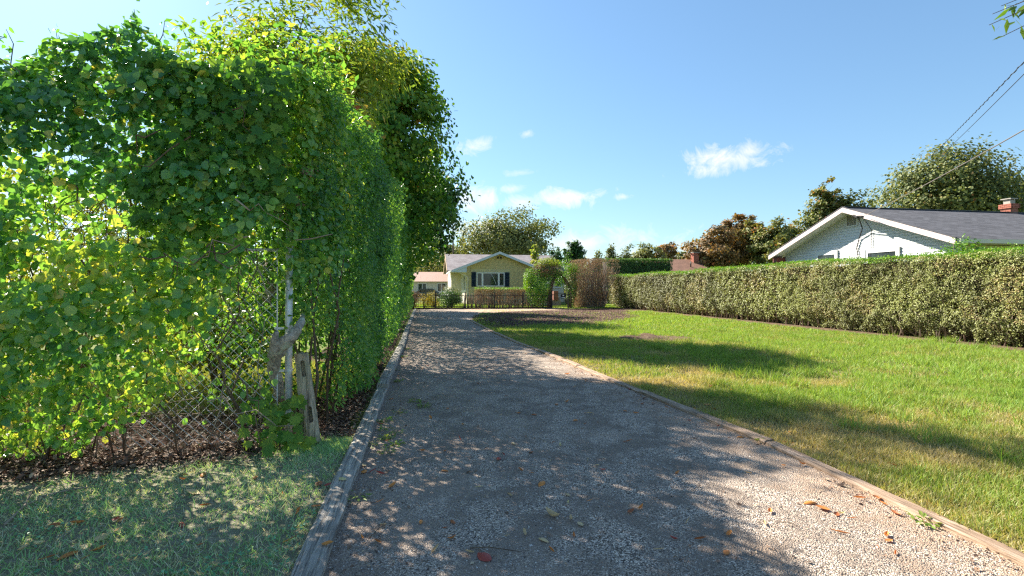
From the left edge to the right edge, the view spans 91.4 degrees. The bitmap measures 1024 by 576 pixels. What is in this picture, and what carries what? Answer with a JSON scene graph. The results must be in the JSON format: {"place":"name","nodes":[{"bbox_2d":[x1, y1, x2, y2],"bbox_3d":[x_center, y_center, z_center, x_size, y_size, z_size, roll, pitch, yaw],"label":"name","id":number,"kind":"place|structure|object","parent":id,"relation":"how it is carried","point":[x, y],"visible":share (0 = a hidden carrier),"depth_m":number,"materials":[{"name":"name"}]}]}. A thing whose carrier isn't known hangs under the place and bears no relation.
{"place":"outdoors","nodes":[
{"label":"outdoors","id":0,"kind":"place"},
{"bbox_2d":[0,429,354,575],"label":"grass verge","id":1,"kind":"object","parent":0,"point":[185,514],"depth_m":3.24,"materials":[{"name":"plant"}]},
{"bbox_2d":[3,477,50,525],"bbox_3d":[-3.350,1.465,3.544,0.138,0.047,0.889,0,0,-31],"label":"stick","id":2,"kind":"object","parent":1,"relation":"on","point":[14,515],"visible":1,"depth_m":3.40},
{"bbox_2d":[56,551,79,560],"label":"fallen leaf","id":3,"kind":"object","parent":1,"relation":"on","point":[69,553],"visible":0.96,"depth_m":2.77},
{"bbox_2d":[37,485,103,497],"bbox_3d":[-3.200,1.471,3.650,0.386,0.028,0.032,0,0,-33],"label":"stick","id":4,"kind":"object","parent":1,"relation":"on","point":[66,490],"visible":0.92,"depth_m":3.62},
{"bbox_2d":[70,520,84,522],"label":"fallen leaf","id":5,"kind":"object","parent":1,"relation":"on","point":[77,521],"visible":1,"depth_m":3.15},
{"bbox_2d":[94,533,108,540],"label":"fallen leaf","id":6,"kind":"object","parent":1,"relation":"on","point":[100,536],"visible":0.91,"depth_m":2.96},
{"bbox_2d":[4,220,293,453],"bbox_3d":[-4.960,0.460,4.267,5.850,2.280,0.108,0,0,-10],"label":"chain link fence","id":7,"kind":"object","parent":1,"relation":"on","point":[288,353],"visible":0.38,"depth_m":4.67,"materials":[{"name":"metal"}]},
{"bbox_2d":[0,0,379,463],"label":"climbing vine","id":8,"kind":"object","parent":7,"relation":"attached to","point":[184,101],"visible":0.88,"depth_m":4.12,"materials":[{"name":"green plant"}]},
{"bbox_2d":[1,498,315,575],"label":"clover","id":9,"kind":"object","parent":1,"relation":"on","point":[208,569],"visible":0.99,"depth_m":2.74,"materials":[{"name":"green plant"}]},
{"bbox_2d":[0,393,352,492],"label":"leaf litter","id":10,"kind":"object","parent":1,"relation":"on","point":[17,473],"visible":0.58,"depth_m":4.32,"materials":[{"name":"plant"}]},
{"bbox_2d":[172,450,226,470],"bbox_3d":[-2.666,1.469,4.308,0.031,0.032,0.522,0,0,19],"label":"stick","id":11,"kind":"object","parent":10,"relation":"on","point":[191,462],"visible":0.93,"depth_m":4.21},
{"bbox_2d":[186,489,199,493],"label":"fallen leaf","id":12,"kind":"object","parent":1,"relation":"on","point":[190,490],"visible":1,"depth_m":3.63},
{"bbox_2d":[190,458,259,467],"bbox_3d":[-2.412,1.466,4.244,0.713,0.037,0.121,0,0,18],"label":"stick","id":13,"kind":"object","parent":1,"relation":"on","point":[225,462],"visible":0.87,"depth_m":4.19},
{"bbox_2d":[236,386,317,457],"bbox_3d":[-2.100,1.195,4.528,0.664,0.633,0.398,0,0,0],"label":"maple sapling","id":14,"kind":"object","parent":1,"relation":"on","point":[277,416],"visible":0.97,"depth_m":4.44,"materials":[{"name":"green plant"}]},
{"bbox_2d":[209,431,354,462],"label":"grass","id":15,"kind":"structure","parent":1,"relation":"on","point":[341,440],"depth_m":4.64,"materials":[{"name":"plant"}]},
{"bbox_2d":[294,352,320,442],"bbox_3d":[-1.950,1.104,4.796,0.253,0.968,0.157,0,0,-10],"label":"split rail post","id":16,"kind":"object","parent":1,"relation":"on","point":[305,388],"visible":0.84,"depth_m":4.74,"materials":[{"name":"grey wood"}]},
{"bbox_2d":[0,309,412,473],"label":"soil strip","id":17,"kind":"object","parent":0,"point":[163,441],"visible":0.23,"depth_m":5.30,"materials":[{"name":"soil"}]},
{"bbox_2d":[161,15,416,428],"bbox_3d":[-5.017,-0.787,20.216,2.316,4.622,31.690,0,0,-10],"label":"tall hedge","id":18,"kind":"object","parent":17,"relation":"on","point":[371,309],"visible":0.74,"depth_m":5.86,"materials":[{"name":"green plant"}]},
{"bbox_2d":[300,60,386,370],"bbox_3d":[-3.184,-1.190,8.839,1.973,5.582,1.993,0,0,0],"label":"yellow maple tree","id":19,"kind":"object","parent":17,"relation":"on","point":[373,124],"visible":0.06,"depth_m":8.66,"materials":[{"name":"green plant"}]},
{"bbox_2d":[300,332,402,437],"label":"leaf litter","id":20,"kind":"object","parent":17,"relation":"on","point":[335,426],"visible":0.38,"depth_m":5.92,"materials":[{"name":"plant"}]},
{"bbox_2d":[393,141,480,265],"bbox_3d":[-5.716,-3.264,26.025,8.212,9.736,6.057,0,0,0],"label":"overhanging tree","id":21,"kind":"object","parent":17,"relation":"on","point":[451,221],"visible":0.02,"depth_m":25.81,"materials":[{"name":"green plant"}]},
{"bbox_2d":[1,289,611,429],"bbox_3d":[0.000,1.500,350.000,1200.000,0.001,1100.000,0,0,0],"label":"ground","id":22,"kind":"structure","parent":0,"point":[283,359],"depth_m":10.49,"materials":[{"name":"brown soil"}]},
{"bbox_2d":[1,124,58,312],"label":"yard bush","id":23,"kind":"object","parent":22,"relation":"on","point":[16,279],"visible":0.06,"depth_m":8.43,"materials":[{"name":"green plant"}]},
{"bbox_2d":[0,117,167,368],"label":"yard bush","id":24,"kind":"object","parent":22,"relation":"on","point":[77,289],"visible":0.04,"depth_m":8.74,"materials":[{"name":"green plant"}]},
{"bbox_2d":[82,127,284,374],"bbox_3d":[-5.503,-0.925,9.062,4.033,4.876,2.576,0,0,0],"label":"yard bush","id":25,"kind":"object","parent":22,"relation":"on","point":[166,256],"visible":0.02,"depth_m":8.80,"materials":[{"name":"green plant"}]},
{"bbox_2d":[1,357,381,422],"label":"yard grass","id":26,"kind":"structure","parent":22,"relation":"on","point":[203,391],"depth_m":7.07,"materials":[{"name":"plant"}]},
{"bbox_2d":[106,259,312,393],"bbox_3d":[-4.282,0.361,7.061,2.993,2.301,2.200,0,0,0],"label":"yard bush","id":27,"kind":"object","parent":22,"relation":"on","point":[249,359],"visible":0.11,"depth_m":6.81,"materials":[{"name":"green plant"}]},
{"bbox_2d":[169,0,420,342],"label":"feathery ash tree","id":28,"kind":"object","parent":22,"relation":"on","point":[360,60],"visible":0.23,"depth_m":11.75,"materials":[{"name":"green plant"}]},
{"bbox_2d":[345,23,468,295],"bbox_3d":[-4.286,-4.000,19.184,5.197,11.208,5.610,0,0,0],"label":"maple tree","id":29,"kind":"object","parent":22,"relation":"on","point":[401,161],"visible":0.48,"depth_m":18.52,"materials":[{"name":"green plant"}]},
{"bbox_2d":[69,256,761,293],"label":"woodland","id":30,"kind":"object","parent":22,"relation":"on","point":[350,266],"depth_m":110.79,"materials":[{"name":"green plant"}]},
{"bbox_2d":[412,291,422,305],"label":"garden shrub","id":31,"kind":"object","parent":22,"relation":"on","point":[416,300],"visible":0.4,"depth_m":36.06,"materials":[{"name":"green plant"}]},
{"bbox_2d":[419,292,434,307],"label":"garden shrub","id":32,"kind":"object","parent":22,"relation":"on","point":[430,299],"visible":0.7,"depth_m":36.97,"materials":[{"name":"plant"}]},
{"bbox_2d":[414,252,443,271],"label":"background tree","id":33,"kind":"object","parent":22,"relation":"on","point":[436,268],"visible":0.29,"depth_m":86.21,"materials":[{"name":"green plant"}]},
{"bbox_2d":[411,272,447,297],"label":"pink roofed house","id":34,"kind":"structure","parent":22,"relation":"on","point":[437,281],"depth_m":73.24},
{"bbox_2d":[418,283,426,289],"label":"window","id":35,"kind":"structure","parent":34,"relation":"in","point":[420,285],"depth_m":72.79,"materials":[{"name":"glass"}]},
{"bbox_2d":[437,283,445,291],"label":"window","id":36,"kind":"structure","parent":34,"relation":"in","point":[440,286],"depth_m":73.25,"materials":[{"name":"glass"}]},
{"bbox_2d":[437,288,462,307],"bbox_3d":[-4.742,0.727,36.727,2.560,1.595,1.985,0,0,-38],"label":"round shrub","id":37,"kind":"object","parent":22,"relation":"on","point":[450,298],"visible":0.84,"depth_m":36.48,"materials":[{"name":"green plant"}]},
{"bbox_2d":[437,235,470,268],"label":"background tree","id":38,"kind":"object","parent":22,"relation":"on","point":[450,251],"visible":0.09,"depth_m":72.75,"materials":[{"name":"green plant"}]},
{"bbox_2d":[410,292,551,308],"bbox_3d":[-2.304,0.915,36.026,10.630,1.270,0.160,0,0,-10],"label":"picket fence","id":39,"kind":"object","parent":22,"relation":"on","point":[478,306],"visible":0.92,"depth_m":36.01,"materials":[{"name":"black paint"}]},
{"bbox_2d":[551,291,568,307],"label":"garden gate","id":40,"kind":"structure","parent":39,"relation":"attached to","point":[563,296],"depth_m":37.07,"materials":[{"name":"black paint"}]},
{"bbox_2d":[443,252,566,303],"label":"yellow house","id":41,"kind":"structure","parent":22,"relation":"on","point":[467,273],"depth_m":46.12,"materials":[{"name":"beige"}]},
{"bbox_2d":[477,272,504,285],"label":"picture window","id":42,"kind":"structure","parent":41,"relation":"in","point":[483,278],"depth_m":45.81,"materials":[{"name":"glass"}]},
{"bbox_2d":[551,277,561,287],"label":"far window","id":43,"kind":"structure","parent":41,"relation":"in","point":[556,284],"depth_m":54.04,"materials":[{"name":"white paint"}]},
{"bbox_2d":[454,201,564,254],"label":"spreading tree","id":44,"kind":"object","parent":22,"relation":"on","point":[493,236],"visible":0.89,"depth_m":67.77,"materials":[{"name":"green plant"}]},
{"bbox_2d":[474,286,552,306],"bbox_3d":[0.086,0.677,37.463,6.060,1.656,1.783,0,0,-10],"label":"hedge","id":45,"kind":"object","parent":22,"relation":"on","point":[501,291],"visible":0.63,"depth_m":37.28,"materials":[{"name":"green plant"}]},
{"bbox_2d":[529,244,539,285],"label":"golden sapling","id":46,"kind":"object","parent":22,"relation":"on","point":[534,255],"visible":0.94,"depth_m":45.90,"materials":[{"name":"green plant"}]},
{"bbox_2d":[534,291,560,305],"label":"garden steps","id":47,"kind":"structure","parent":22,"relation":"on","point":[556,299],"depth_m":41.41,"materials":[{"name":"concrete"}]},
{"bbox_2d":[523,257,578,307],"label":"leafy arch","id":48,"kind":"structure","parent":22,"relation":"on","point":[549,270],"depth_m":36.93,"materials":[{"name":"green plant"}]},
{"bbox_2d":[548,246,564,264],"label":"thin dark tree","id":49,"kind":"object","parent":22,"relation":"on","point":[556,255],"visible":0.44,"depth_m":54.65,"materials":[{"name":"green plant"}]},
{"bbox_2d":[553,257,593,303],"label":"bright shrub","id":50,"kind":"object","parent":22,"relation":"on","point":[560,282],"visible":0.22,"depth_m":42.97,"materials":[{"name":"plant"}]},
{"bbox_2d":[562,239,586,295],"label":"dark tree","id":51,"kind":"object","parent":22,"relation":"on","point":[575,251],"visible":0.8,"depth_m":61.39,"materials":[{"name":"green plant"}]},
{"bbox_2d":[564,258,621,307],"bbox_3d":[6.166,-0.396,38.088,4.046,3.995,2.023,0,0,-10],"label":"dead hedge","id":52,"kind":"object","parent":22,"relation":"on","point":[595,296],"visible":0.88,"depth_m":37.79,"materials":[{"name":"brown plant"}]},
{"bbox_2d":[588,249,605,277],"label":"sprig tree","id":53,"kind":"object","parent":22,"relation":"on","point":[597,257],"visible":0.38,"depth_m":59.89,"materials":[{"name":"green plant"}]},
{"bbox_2d":[602,243,615,258],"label":"sprig tree","id":54,"kind":"object","parent":22,"relation":"on","point":[610,253],"visible":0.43,"depth_m":59.80,"materials":[{"name":"green plant"}]},
{"bbox_2d":[577,365,641,392],"bbox_3d":[1.562,1.496,8.277,0.142,0.067,2.407,0,0,-14],"label":"landscape timber","id":55,"kind":"object","parent":22,"relation":"on","point":[620,383],"visible":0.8,"depth_m":8.04,"materials":[{"name":"wood"}]},
{"bbox_2d":[614,253,634,261],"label":"sprig tree","id":56,"kind":"object","parent":22,"relation":"on","point":[623,255],"visible":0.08,"depth_m":59.83,"materials":[{"name":"green plant"}]},
{"bbox_2d":[620,244,635,261],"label":"sprig tree","id":57,"kind":"object","parent":22,"relation":"on","point":[626,250],"visible":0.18,"depth_m":59.89,"materials":[{"name":"green plant"}]},
{"bbox_2d":[602,257,673,303],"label":"back hedge","id":58,"kind":"object","parent":22,"relation":"on","point":[630,266],"visible":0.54,"depth_m":46.10,"materials":[{"name":"green plant"}]},
{"bbox_2d":[625,243,666,258],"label":"background tree","id":59,"kind":"object","parent":22,"relation":"on","point":[645,252],"visible":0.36,"depth_m":64.97,"materials":[{"name":"green plant"}]},
{"bbox_2d":[655,241,679,258],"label":"background tree","id":60,"kind":"object","parent":22,"relation":"on","point":[669,250],"visible":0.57,"depth_m":79.33,"materials":[{"name":"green plant"}]},
{"bbox_2d":[676,251,689,258],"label":"background tree","id":61,"kind":"object","parent":22,"relation":"on","point":[679,255],"visible":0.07,"depth_m":74.82,"materials":[{"name":"green plant"}]},
{"bbox_2d":[670,252,712,272],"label":"rust roofed house","id":62,"kind":"structure","parent":22,"relation":"on","point":[683,264],"depth_m":59.47,"materials":[{"name":"red brick"}]},
{"bbox_2d":[678,221,753,271],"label":"russet tree","id":63,"kind":"object","parent":22,"relation":"on","point":[718,251],"visible":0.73,"depth_m":60.10,"materials":[{"name":"brown plant"}]},
{"bbox_2d":[721,212,757,245],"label":"russet tree","id":64,"kind":"object","parent":22,"relation":"on","point":[739,218],"visible":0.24,"depth_m":63.41,"materials":[{"name":"brown plant"}]},
{"bbox_2d":[735,218,767,263],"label":"turning tree","id":65,"kind":"object","parent":22,"relation":"on","point":[750,228],"visible":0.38,"depth_m":60.41,"materials":[{"name":"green plant"}]},
{"bbox_2d":[745,214,802,269],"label":"turning tree","id":66,"kind":"object","parent":22,"relation":"on","point":[776,237],"visible":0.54,"depth_m":57.33,"materials":[{"name":"green plant"}]},
{"bbox_2d":[808,176,843,218],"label":"pointed tree","id":67,"kind":"object","parent":22,"relation":"on","point":[822,191],"visible":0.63,"depth_m":44.13,"materials":[{"name":"green plant"}]},
{"bbox_2d":[792,187,880,235],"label":"turning tree","id":68,"kind":"object","parent":22,"relation":"on","point":[813,219],"visible":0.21,"depth_m":43.85,"materials":[{"name":"green plant"}]},
{"bbox_2d":[766,441,1023,566],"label":"landscape timber","id":69,"kind":"object","parent":22,"relation":"on","point":[995,546],"visible":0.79,"depth_m":3.35,"materials":[{"name":"wood"}]},
{"bbox_2d":[853,132,1023,211],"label":"maple tree","id":70,"kind":"object","parent":22,"relation":"on","point":[969,185],"visible":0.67,"depth_m":34.82,"materials":[{"name":"green plant"}]},
{"bbox_2d":[914,233,992,260],"bbox_3d":[13.743,-0.080,15.303,2.369,3.165,1.749,0,0,-23],"label":"laurel shrub","id":71,"kind":"object","parent":22,"relation":"on","point":[972,246],"visible":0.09,"depth_m":15.16,"materials":[{"name":"plant"}]},
{"bbox_2d":[415,288,443,298],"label":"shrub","id":72,"kind":"object","parent":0,"point":[425,291],"visible":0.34,"depth_m":60.28,"materials":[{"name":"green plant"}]},
{"bbox_2d":[443,285,463,294],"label":"garden shrub","id":73,"kind":"object","parent":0,"point":[451,289],"visible":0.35,"depth_m":39.05,"materials":[{"name":"green plant"}]},
{"bbox_2d":[0,0,1023,288],"label":"sky","id":74,"kind":"structure","parent":0,"point":[620,122],"materials":[{"name":"blue"}]},
{"bbox_2d":[414,303,623,307],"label":"yard grass","id":75,"kind":"structure","parent":0,"point":[609,306],"depth_m":39.21,"materials":[{"name":"plant"}]},
{"bbox_2d":[323,308,1023,575],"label":"driveway","id":76,"kind":"structure","parent":0,"point":[443,333],"depth_m":3.66,"materials":[{"name":"gravel"}]},
{"bbox_2d":[290,437,369,575],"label":"landscape timber","id":77,"kind":"object","parent":76,"relation":"on","point":[313,557],"visible":0.91,"depth_m":3.16,"materials":[{"name":"wood"}]},
{"bbox_2d":[347,490,370,502],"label":"weed","id":78,"kind":"object","parent":76,"relation":"on","point":[358,496],"visible":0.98,"depth_m":3.53,"materials":[{"name":"green plant"}]},
{"bbox_2d":[353,387,387,438],"bbox_3d":[-1.687,1.486,6.100,0.167,0.087,2.523,0,0,-10],"label":"landscape timber","id":79,"kind":"object","parent":76,"relation":"on","point":[365,428],"visible":0.88,"depth_m":5.71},
{"bbox_2d":[377,416,392,422],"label":"weed","id":80,"kind":"object","parent":76,"relation":"on","point":[389,417],"visible":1,"depth_m":5.58,"materials":[{"name":"green plant"}]},
{"bbox_2d":[378,433,395,440],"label":"weed","id":81,"kind":"object","parent":76,"relation":"on","point":[384,437],"visible":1,"depth_m":4.93,"materials":[{"name":"green plant"}]},
{"bbox_2d":[377,360,397,388],"bbox_3d":[-2.097,1.459,8.481,0.168,0.142,2.495,0,0,-10],"label":"landscape timber","id":82,"kind":"object","parent":76,"relation":"on","point":[386,376],"visible":0.86,"depth_m":8.04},
{"bbox_2d":[383,439,404,447],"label":"weed","id":83,"kind":"object","parent":76,"relation":"on","point":[394,443],"visible":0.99,"depth_m":4.73,"materials":[{"name":"green plant"}]},
{"bbox_2d":[390,346,402,363],"bbox_3d":[-2.513,1.471,10.919,0.166,0.117,2.448,0,0,-10],"label":"landscape timber","id":84,"kind":"object","parent":76,"relation":"on","point":[396,354],"visible":0.79,"depth_m":10.81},
{"bbox_2d":[398,337,406,348],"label":"landscape timber","id":85,"kind":"object","parent":76,"relation":"on","point":[402,342],"visible":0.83,"depth_m":13.31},
{"bbox_2d":[401,330,408,337],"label":"landscape timber","id":86,"kind":"object","parent":76,"relation":"on","point":[405,333],"visible":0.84,"depth_m":15.77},
{"bbox_2d":[477,552,491,560],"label":"fallen leaf","id":87,"kind":"object","parent":76,"relation":"on","point":[482,556],"visible":1,"depth_m":2.75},
{"bbox_2d":[470,542,524,552],"bbox_3d":[-0.080,1.472,2.837,0.316,0.024,0.055,0,0,12],"label":"stick","id":88,"kind":"object","parent":76,"relation":"on","point":[493,547],"visible":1,"depth_m":2.83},
{"bbox_2d":[495,332,513,340],"bbox_3d":[-0.254,1.490,15.275,0.129,0.080,2.403,0,0,-13],"label":"landscape timber","id":89,"kind":"object","parent":76,"relation":"on","point":[504,336],"visible":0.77,"depth_m":15.04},
{"bbox_2d":[511,340,540,350],"bbox_3d":[0.346,1.496,12.942,0.128,0.067,2.401,0,0,-16],"label":"landscape timber","id":90,"kind":"object","parent":76,"relation":"on","point":[526,345],"visible":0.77,"depth_m":12.76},
{"bbox_2d":[546,507,558,515],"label":"fallen leaf","id":91,"kind":"object","parent":76,"relation":"on","point":[551,512],"visible":1,"depth_m":3.27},
{"bbox_2d":[538,350,580,366],"bbox_3d":[0.972,1.490,10.612,0.139,0.080,2.396,0,0,-14],"label":"landscape timber","id":92,"kind":"object","parent":76,"relation":"on","point":[570,362],"visible":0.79,"depth_m":10.37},
{"bbox_2d":[329,336,1023,575],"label":"leaf fragments","id":93,"kind":"object","parent":76,"relation":"on","point":[717,560],"visible":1,"depth_m":3.39,"materials":[{"name":"plant"}]},
{"bbox_2d":[906,510,940,528],"bbox_3d":[2.609,1.470,3.165,0.168,0.073,0.189,0,0,11],"label":"weed","id":94,"kind":"object","parent":76,"relation":"on","point":[921,513],"visible":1,"depth_m":3.16,"materials":[{"name":"green plant"}]},
{"bbox_2d":[472,309,1023,545],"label":"lawn","id":95,"kind":"structure","parent":0,"point":[602,358],"depth_m":8.85,"materials":[{"name":"plant"}]},
{"bbox_2d":[473,308,639,327],"bbox_3d":[3.000,1.486,27.946,10.038,0.001,18.365,0,0,0],"label":"mulch bed","id":96,"kind":"object","parent":95,"relation":"on","point":[584,314],"visible":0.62,"depth_m":26.07,"materials":[{"name":"brown plant"}]},
{"bbox_2d":[611,335,694,340],"bbox_3d":[4.258,1.487,14.824,2.694,0.001,1.774,0,0,0],"label":"bare patch","id":97,"kind":"object","parent":95,"relation":"on","point":[674,338],"visible":0.22,"depth_m":15.02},
{"bbox_2d":[621,333,666,339],"bbox_3d":[3.897,1.422,14.851,1.500,0.171,0.900,0,0,0],"label":"earth mound","id":98,"kind":"object","parent":97,"relation":"on","point":[644,336],"visible":0.8,"depth_m":14.64,"materials":[{"name":"soil"}]},
{"bbox_2d":[473,309,846,334],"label":"lawn grass","id":99,"kind":"structure","parent":95,"relation":"on","point":[648,320],"depth_m":19.48,"materials":[{"name":"plant"}]},
{"bbox_2d":[639,390,773,443],"bbox_3d":[2.160,1.490,5.943,0.139,0.080,2.403,0,0,-15],"label":"landscape timber","id":100,"kind":"object","parent":95,"relation":"on","point":[750,434],"visible":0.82,"depth_m":5.60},
{"bbox_2d":[617,371,1023,552],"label":"lawn grass","id":101,"kind":"structure","parent":95,"relation":"on","point":[932,476],"depth_m":5.03,"materials":[{"name":"plant"}]},
{"bbox_2d":[628,330,1023,465],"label":"tall grass","id":102,"kind":"structure","parent":95,"relation":"on","point":[726,356],"depth_m":8.58,"materials":[{"name":"plant"}]},
{"bbox_2d":[989,0,1023,39],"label":"overhanging branch tree","id":103,"kind":"object","parent":95,"relation":"on","point":[1012,10],"visible":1,"depth_m":3.25,"materials":[{"name":"green plant"}]},
{"bbox_2d":[494,327,1023,387],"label":"lawn grass","id":104,"kind":"structure","parent":0,"point":[620,347],"depth_m":10.69,"materials":[{"name":"plant"}]},
{"bbox_2d":[621,308,1023,350],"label":"hedge bed","id":105,"kind":"object","parent":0,"point":[909,337],"visible":0.34,"depth_m":17.53,"materials":[{"name":"soil"}]},
{"bbox_2d":[608,242,1023,347],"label":"clipped hedge","id":106,"kind":"object","parent":105,"relation":"on","point":[976,296],"visible":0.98,"depth_m":16.68,"materials":[{"name":"green plant"}]},
{"bbox_2d":[768,198,1023,267],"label":"white sided house","id":107,"kind":"structure","parent":0,"point":[844,232],"depth_m":20.70,"materials":[{"name":"plastic"}]},
{"bbox_2d":[815,250,837,265],"bbox_3d":[14.480,-0.900,23.026,0.050,1.600,1.270,0,0,-10],"label":"gable window","id":108,"kind":"structure","parent":107,"relation":"in","point":[834,253],"depth_m":22.99,"materials":[{"name":"white paint"}]},
{"bbox_2d":[864,246,899,262],"bbox_3d":[14.972,-0.865,20.253,0.050,1.530,1.570,0,0,-10],"label":"gable window","id":109,"kind":"structure","parent":107,"relation":"in","point":[875,252],"depth_m":20.19,"materials":[{"name":"white paint"}]},
{"bbox_2d":[864,130,1023,215],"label":"overhead cable","id":110,"kind":"object","parent":107,"relation":"attached to","point":[953,169],"visible":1,"depth_m":12.19,"materials":[{"name":"rubber"}]},
{"bbox_2d":[931,62,1023,155],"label":"overhead cable","id":111,"kind":"object","parent":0,"point":[983,103],"visible":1,"depth_m":17.27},
{"bbox_2d":[934,74,1023,161],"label":"overhead cable","id":112,"kind":"object","parent":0,"point":[985,112],"visible":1,"depth_m":17.23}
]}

